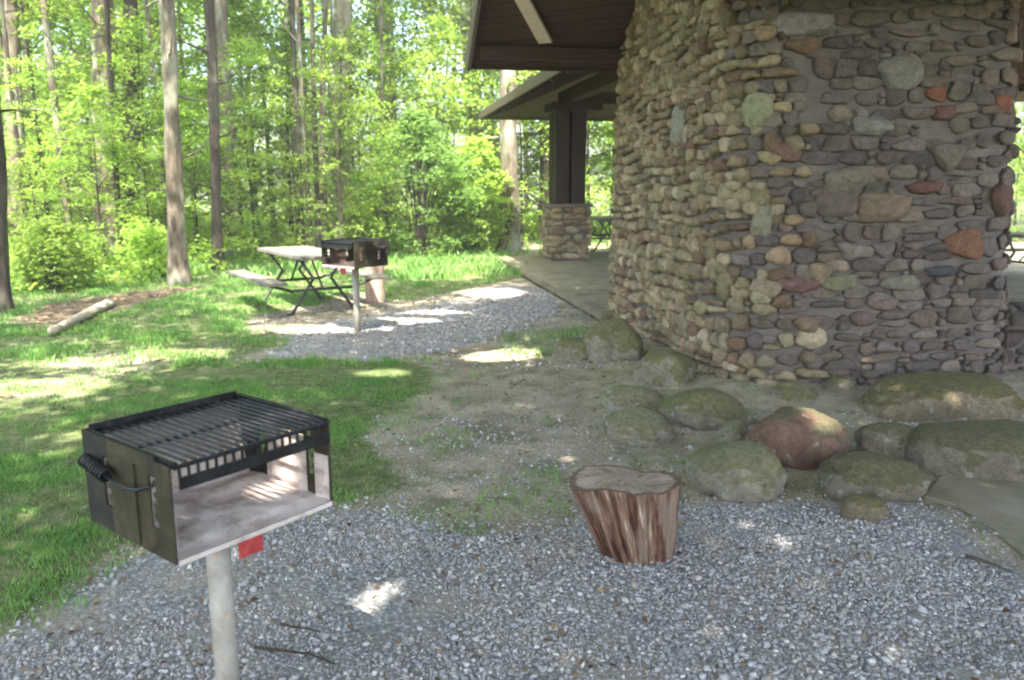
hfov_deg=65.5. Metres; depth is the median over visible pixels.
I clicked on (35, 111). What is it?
tree
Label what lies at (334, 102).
tree
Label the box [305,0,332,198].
tree
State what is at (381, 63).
tree
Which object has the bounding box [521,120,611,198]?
sapling
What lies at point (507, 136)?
tree
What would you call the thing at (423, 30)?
sapling
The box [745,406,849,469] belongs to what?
boulder
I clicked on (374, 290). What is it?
tree stump
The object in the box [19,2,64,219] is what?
tree
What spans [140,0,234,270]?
tree
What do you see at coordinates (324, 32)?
tree
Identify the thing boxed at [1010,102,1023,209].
sapling
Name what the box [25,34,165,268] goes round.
sapling
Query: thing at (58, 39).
sapling
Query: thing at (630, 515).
tree stump
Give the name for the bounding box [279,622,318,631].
twig
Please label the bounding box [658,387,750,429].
boulder
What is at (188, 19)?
sapling
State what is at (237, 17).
sapling
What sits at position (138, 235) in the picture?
shrub
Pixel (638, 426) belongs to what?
boulder
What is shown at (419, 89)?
sapling
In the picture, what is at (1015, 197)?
sapling
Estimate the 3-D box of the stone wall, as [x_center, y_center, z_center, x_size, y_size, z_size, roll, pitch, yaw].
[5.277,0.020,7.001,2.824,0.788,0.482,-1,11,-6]
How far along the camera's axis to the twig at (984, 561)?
3.52 m
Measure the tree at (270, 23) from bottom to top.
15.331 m
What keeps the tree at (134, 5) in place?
on the ground at (552, 379)
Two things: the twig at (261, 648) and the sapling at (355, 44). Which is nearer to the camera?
the twig at (261, 648)
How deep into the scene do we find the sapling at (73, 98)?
31.46 m
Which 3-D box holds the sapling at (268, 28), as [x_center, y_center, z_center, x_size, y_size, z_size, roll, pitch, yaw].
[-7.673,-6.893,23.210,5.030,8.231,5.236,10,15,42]
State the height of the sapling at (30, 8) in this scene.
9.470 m
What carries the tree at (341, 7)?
on the ground at (552, 379)
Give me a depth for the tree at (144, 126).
29.96 m
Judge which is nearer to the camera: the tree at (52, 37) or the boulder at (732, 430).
the boulder at (732, 430)
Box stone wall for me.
[1000,301,1023,370]
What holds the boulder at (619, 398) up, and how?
on the ground at (552, 379)
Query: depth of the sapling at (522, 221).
21.42 m
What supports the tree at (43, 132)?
on the ground at (552, 379)
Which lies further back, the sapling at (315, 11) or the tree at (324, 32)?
the sapling at (315, 11)
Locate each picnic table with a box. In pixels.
[226,246,390,315]
[588,216,614,251]
[1002,232,1023,271]
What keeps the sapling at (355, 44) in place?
on the ground at (552, 379)
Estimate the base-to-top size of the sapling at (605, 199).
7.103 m
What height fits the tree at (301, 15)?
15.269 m
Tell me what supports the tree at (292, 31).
on the ground at (552, 379)
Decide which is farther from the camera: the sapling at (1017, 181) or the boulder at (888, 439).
the sapling at (1017, 181)
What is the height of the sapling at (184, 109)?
4.710 m
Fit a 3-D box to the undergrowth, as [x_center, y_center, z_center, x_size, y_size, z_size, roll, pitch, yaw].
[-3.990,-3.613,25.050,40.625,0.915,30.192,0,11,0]
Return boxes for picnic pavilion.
[466,0,1023,319]
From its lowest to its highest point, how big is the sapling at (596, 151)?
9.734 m
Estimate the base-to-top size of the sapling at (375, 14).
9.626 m
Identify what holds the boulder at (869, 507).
on the ground at (552, 379)
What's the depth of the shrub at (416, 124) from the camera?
18.36 m
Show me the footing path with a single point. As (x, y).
(995, 505)
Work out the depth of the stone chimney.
6.17 m
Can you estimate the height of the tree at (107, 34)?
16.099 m
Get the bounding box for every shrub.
[8,204,113,295]
[111,217,167,278]
[334,169,402,249]
[347,108,490,258]
[425,133,527,250]
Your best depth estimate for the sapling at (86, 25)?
19.47 m
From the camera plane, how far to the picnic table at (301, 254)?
10.67 m
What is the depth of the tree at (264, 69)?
33.74 m
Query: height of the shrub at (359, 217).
2.219 m
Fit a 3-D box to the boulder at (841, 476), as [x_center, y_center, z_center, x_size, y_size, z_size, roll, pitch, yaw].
[1.967,0.763,4.401,0.585,0.286,0.437,-2,8,0]
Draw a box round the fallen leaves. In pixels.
[0,286,1023,679]
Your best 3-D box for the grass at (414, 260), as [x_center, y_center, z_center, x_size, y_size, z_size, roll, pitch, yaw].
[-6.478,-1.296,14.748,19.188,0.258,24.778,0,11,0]
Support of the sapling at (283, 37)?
on the ground at (552, 379)
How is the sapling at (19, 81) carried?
on the ground at (552, 379)
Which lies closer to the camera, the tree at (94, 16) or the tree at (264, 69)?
the tree at (94, 16)
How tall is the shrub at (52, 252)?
1.493 m
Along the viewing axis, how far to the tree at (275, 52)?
37.40 m
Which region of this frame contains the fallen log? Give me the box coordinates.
[47,298,116,334]
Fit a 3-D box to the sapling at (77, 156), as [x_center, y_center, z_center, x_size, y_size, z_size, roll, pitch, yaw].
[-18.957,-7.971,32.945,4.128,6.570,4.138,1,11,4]
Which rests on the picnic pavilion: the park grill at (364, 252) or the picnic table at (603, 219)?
the picnic table at (603, 219)
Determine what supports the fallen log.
on the ground at (552, 379)
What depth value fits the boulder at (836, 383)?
6.16 m
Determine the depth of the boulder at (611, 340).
7.33 m
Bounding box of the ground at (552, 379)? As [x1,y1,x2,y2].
[0,187,1023,679]
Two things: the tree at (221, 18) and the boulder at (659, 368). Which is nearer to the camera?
the boulder at (659, 368)
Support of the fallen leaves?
on the ground at (552, 379)
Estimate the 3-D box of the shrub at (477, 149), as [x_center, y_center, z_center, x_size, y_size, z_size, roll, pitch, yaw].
[-0.941,-3.666,20.211,2.699,3.062,2.551,0,11,0]
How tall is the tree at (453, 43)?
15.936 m
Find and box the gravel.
[0,290,1023,679]
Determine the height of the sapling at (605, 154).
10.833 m
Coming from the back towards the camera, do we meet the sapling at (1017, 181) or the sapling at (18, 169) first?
the sapling at (1017, 181)
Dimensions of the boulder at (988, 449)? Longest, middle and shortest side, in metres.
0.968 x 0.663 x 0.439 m
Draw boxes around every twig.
[254,646,334,663]
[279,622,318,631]
[965,554,1011,572]
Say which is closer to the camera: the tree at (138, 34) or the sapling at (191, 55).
the sapling at (191, 55)
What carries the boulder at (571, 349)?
on the ground at (552, 379)
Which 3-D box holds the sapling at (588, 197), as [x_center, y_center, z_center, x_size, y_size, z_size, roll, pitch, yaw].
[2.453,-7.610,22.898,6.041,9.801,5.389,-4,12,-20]
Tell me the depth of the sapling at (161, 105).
29.20 m
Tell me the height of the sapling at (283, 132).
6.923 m
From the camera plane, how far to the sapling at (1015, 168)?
23.72 m
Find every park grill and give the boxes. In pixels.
[77,391,332,679]
[321,237,387,331]
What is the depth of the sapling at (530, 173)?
22.58 m
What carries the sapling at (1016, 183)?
on the ground at (552, 379)
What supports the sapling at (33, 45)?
on the ground at (552, 379)
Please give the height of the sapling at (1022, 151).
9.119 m
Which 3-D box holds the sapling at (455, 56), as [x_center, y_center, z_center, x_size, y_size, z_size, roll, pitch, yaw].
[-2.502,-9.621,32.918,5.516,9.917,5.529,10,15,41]
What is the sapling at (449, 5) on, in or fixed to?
on the ground at (552, 379)
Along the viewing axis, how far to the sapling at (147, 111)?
29.51 m
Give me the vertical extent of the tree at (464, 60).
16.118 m
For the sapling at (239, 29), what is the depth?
21.20 m
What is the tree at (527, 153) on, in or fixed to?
on the ground at (552, 379)
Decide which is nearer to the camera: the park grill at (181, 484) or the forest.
the park grill at (181, 484)
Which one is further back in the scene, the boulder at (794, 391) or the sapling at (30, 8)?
the sapling at (30, 8)
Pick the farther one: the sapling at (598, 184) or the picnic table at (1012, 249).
the sapling at (598, 184)
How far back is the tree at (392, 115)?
23.74 m
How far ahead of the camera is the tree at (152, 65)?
16.95 m
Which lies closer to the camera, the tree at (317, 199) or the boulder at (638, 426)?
the boulder at (638, 426)
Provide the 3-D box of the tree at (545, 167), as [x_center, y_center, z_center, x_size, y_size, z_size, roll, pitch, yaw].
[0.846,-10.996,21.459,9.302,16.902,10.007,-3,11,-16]
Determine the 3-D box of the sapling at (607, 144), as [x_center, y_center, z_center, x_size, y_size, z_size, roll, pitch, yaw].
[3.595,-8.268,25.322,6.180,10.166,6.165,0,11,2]
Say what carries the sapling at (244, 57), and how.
on the ground at (552, 379)
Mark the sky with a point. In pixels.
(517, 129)
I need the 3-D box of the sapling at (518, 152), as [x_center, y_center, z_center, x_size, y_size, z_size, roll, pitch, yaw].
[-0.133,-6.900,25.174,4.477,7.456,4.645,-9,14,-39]
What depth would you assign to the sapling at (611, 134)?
27.02 m
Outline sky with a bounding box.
[4,0,1023,186]
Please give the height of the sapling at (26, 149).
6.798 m
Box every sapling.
[0,0,145,235]
[0,0,181,223]
[0,1,119,204]
[0,14,88,228]
[0,55,98,247]
[0,85,43,255]
[0,90,55,182]
[1,0,163,225]
[1,10,90,223]
[11,0,221,256]
[25,5,148,194]
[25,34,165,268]
[27,93,88,211]
[34,3,206,197]
[36,0,282,214]
[51,6,204,208]
[56,0,238,234]
[67,17,222,247]
[78,0,326,214]
[103,38,260,259]
[120,12,207,203]
[151,0,331,240]
[154,0,402,240]
[162,1,324,261]
[163,0,312,245]
[184,39,261,213]
[191,20,312,213]
[235,22,370,236]
[235,53,331,205]
[268,0,429,212]
[270,34,409,239]
[275,0,375,218]
[275,0,471,221]
[285,19,423,232]
[327,6,417,202]
[354,45,461,220]
[359,0,499,236]
[364,0,591,212]
[376,13,499,238]
[400,16,527,203]
[418,0,539,219]
[425,4,615,211]
[429,65,539,219]
[442,70,592,245]
[461,71,611,221]
[493,70,616,233]
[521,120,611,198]
[533,121,616,203]
[585,121,611,209]
[586,121,615,177]
[590,122,612,178]
[1006,103,1023,194]
[1008,101,1023,202]
[1008,123,1023,220]
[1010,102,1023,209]
[1011,102,1023,224]
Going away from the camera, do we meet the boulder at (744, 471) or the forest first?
the boulder at (744, 471)
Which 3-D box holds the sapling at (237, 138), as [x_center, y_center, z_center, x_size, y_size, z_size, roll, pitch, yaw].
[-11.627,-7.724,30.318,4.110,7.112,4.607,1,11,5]
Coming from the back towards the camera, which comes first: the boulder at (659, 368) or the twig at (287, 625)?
the boulder at (659, 368)
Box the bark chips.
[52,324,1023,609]
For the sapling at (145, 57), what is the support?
on the ground at (552, 379)
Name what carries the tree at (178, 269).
on the ground at (552, 379)
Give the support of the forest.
on the ground at (552, 379)
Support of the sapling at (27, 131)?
on the ground at (552, 379)
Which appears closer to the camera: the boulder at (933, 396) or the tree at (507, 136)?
the boulder at (933, 396)
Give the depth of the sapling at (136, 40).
16.23 m
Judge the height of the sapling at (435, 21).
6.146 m
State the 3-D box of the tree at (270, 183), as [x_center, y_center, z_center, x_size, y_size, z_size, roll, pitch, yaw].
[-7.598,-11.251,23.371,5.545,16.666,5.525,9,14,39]
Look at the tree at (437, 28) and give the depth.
32.63 m
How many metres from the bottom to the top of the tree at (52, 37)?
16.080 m
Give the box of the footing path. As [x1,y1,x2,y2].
[922,475,1023,557]
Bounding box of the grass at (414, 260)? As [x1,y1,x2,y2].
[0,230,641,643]
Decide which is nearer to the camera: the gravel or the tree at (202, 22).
the gravel
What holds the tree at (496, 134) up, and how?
on the ground at (552, 379)
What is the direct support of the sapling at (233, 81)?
on the ground at (552, 379)
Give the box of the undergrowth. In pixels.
[8,206,1023,289]
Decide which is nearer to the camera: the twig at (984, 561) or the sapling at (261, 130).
the twig at (984, 561)
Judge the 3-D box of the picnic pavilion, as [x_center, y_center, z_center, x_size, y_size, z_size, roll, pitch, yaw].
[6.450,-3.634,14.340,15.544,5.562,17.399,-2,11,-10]
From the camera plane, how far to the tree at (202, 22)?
36.98 m
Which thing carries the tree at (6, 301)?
on the ground at (552, 379)
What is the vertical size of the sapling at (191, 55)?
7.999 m
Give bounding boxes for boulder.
[552,337,587,361]
[583,318,644,362]
[603,385,663,412]
[605,407,674,446]
[633,349,694,386]
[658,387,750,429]
[685,440,786,502]
[717,420,748,441]
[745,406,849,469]
[772,382,818,400]
[817,450,930,502]
[820,374,855,390]
[839,494,889,521]
[854,422,914,459]
[858,371,1023,421]
[904,419,1023,480]
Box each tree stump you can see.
[365,266,385,301]
[569,465,681,564]
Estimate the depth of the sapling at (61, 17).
24.92 m
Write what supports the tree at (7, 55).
on the ground at (552, 379)
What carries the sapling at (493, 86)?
on the ground at (552, 379)
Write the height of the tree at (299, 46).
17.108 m
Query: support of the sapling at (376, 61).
on the ground at (552, 379)
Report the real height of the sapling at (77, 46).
11.102 m
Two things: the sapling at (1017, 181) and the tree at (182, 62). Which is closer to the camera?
the tree at (182, 62)
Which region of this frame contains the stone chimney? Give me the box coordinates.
[607,0,1022,387]
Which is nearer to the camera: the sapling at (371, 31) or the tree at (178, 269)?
the tree at (178, 269)
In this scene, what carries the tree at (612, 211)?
on the ground at (552, 379)
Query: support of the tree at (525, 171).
on the ground at (552, 379)
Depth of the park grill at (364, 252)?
8.99 m
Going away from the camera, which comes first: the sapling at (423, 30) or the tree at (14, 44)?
the tree at (14, 44)
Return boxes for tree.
[0,0,40,264]
[0,0,68,259]
[0,100,24,312]
[18,0,53,224]
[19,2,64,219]
[20,6,90,224]
[35,0,202,37]
[35,16,120,98]
[40,0,114,264]
[58,0,147,260]
[87,0,140,267]
[114,0,185,244]
[125,0,229,285]
[128,0,166,230]
[139,2,161,216]
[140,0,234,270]
[175,0,329,216]
[176,0,254,256]
[177,1,200,244]
[184,1,273,43]
[189,1,333,218]
[232,0,317,223]
[250,0,326,245]
[253,1,285,234]
[267,0,330,237]
[267,0,332,248]
[271,0,324,246]
[281,0,318,206]
[302,0,330,247]
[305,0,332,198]
[306,0,359,238]
[315,0,355,238]
[362,0,408,231]
[367,0,399,252]
[370,0,462,135]
[404,1,457,103]
[438,0,493,234]
[456,11,527,251]
[487,74,499,210]
[518,70,592,242]
[519,81,527,218]
[522,77,528,196]
[608,121,617,236]
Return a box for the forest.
[1,0,1023,215]
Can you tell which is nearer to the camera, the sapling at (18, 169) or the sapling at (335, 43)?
the sapling at (18, 169)
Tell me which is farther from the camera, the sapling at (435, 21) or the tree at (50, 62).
the sapling at (435, 21)

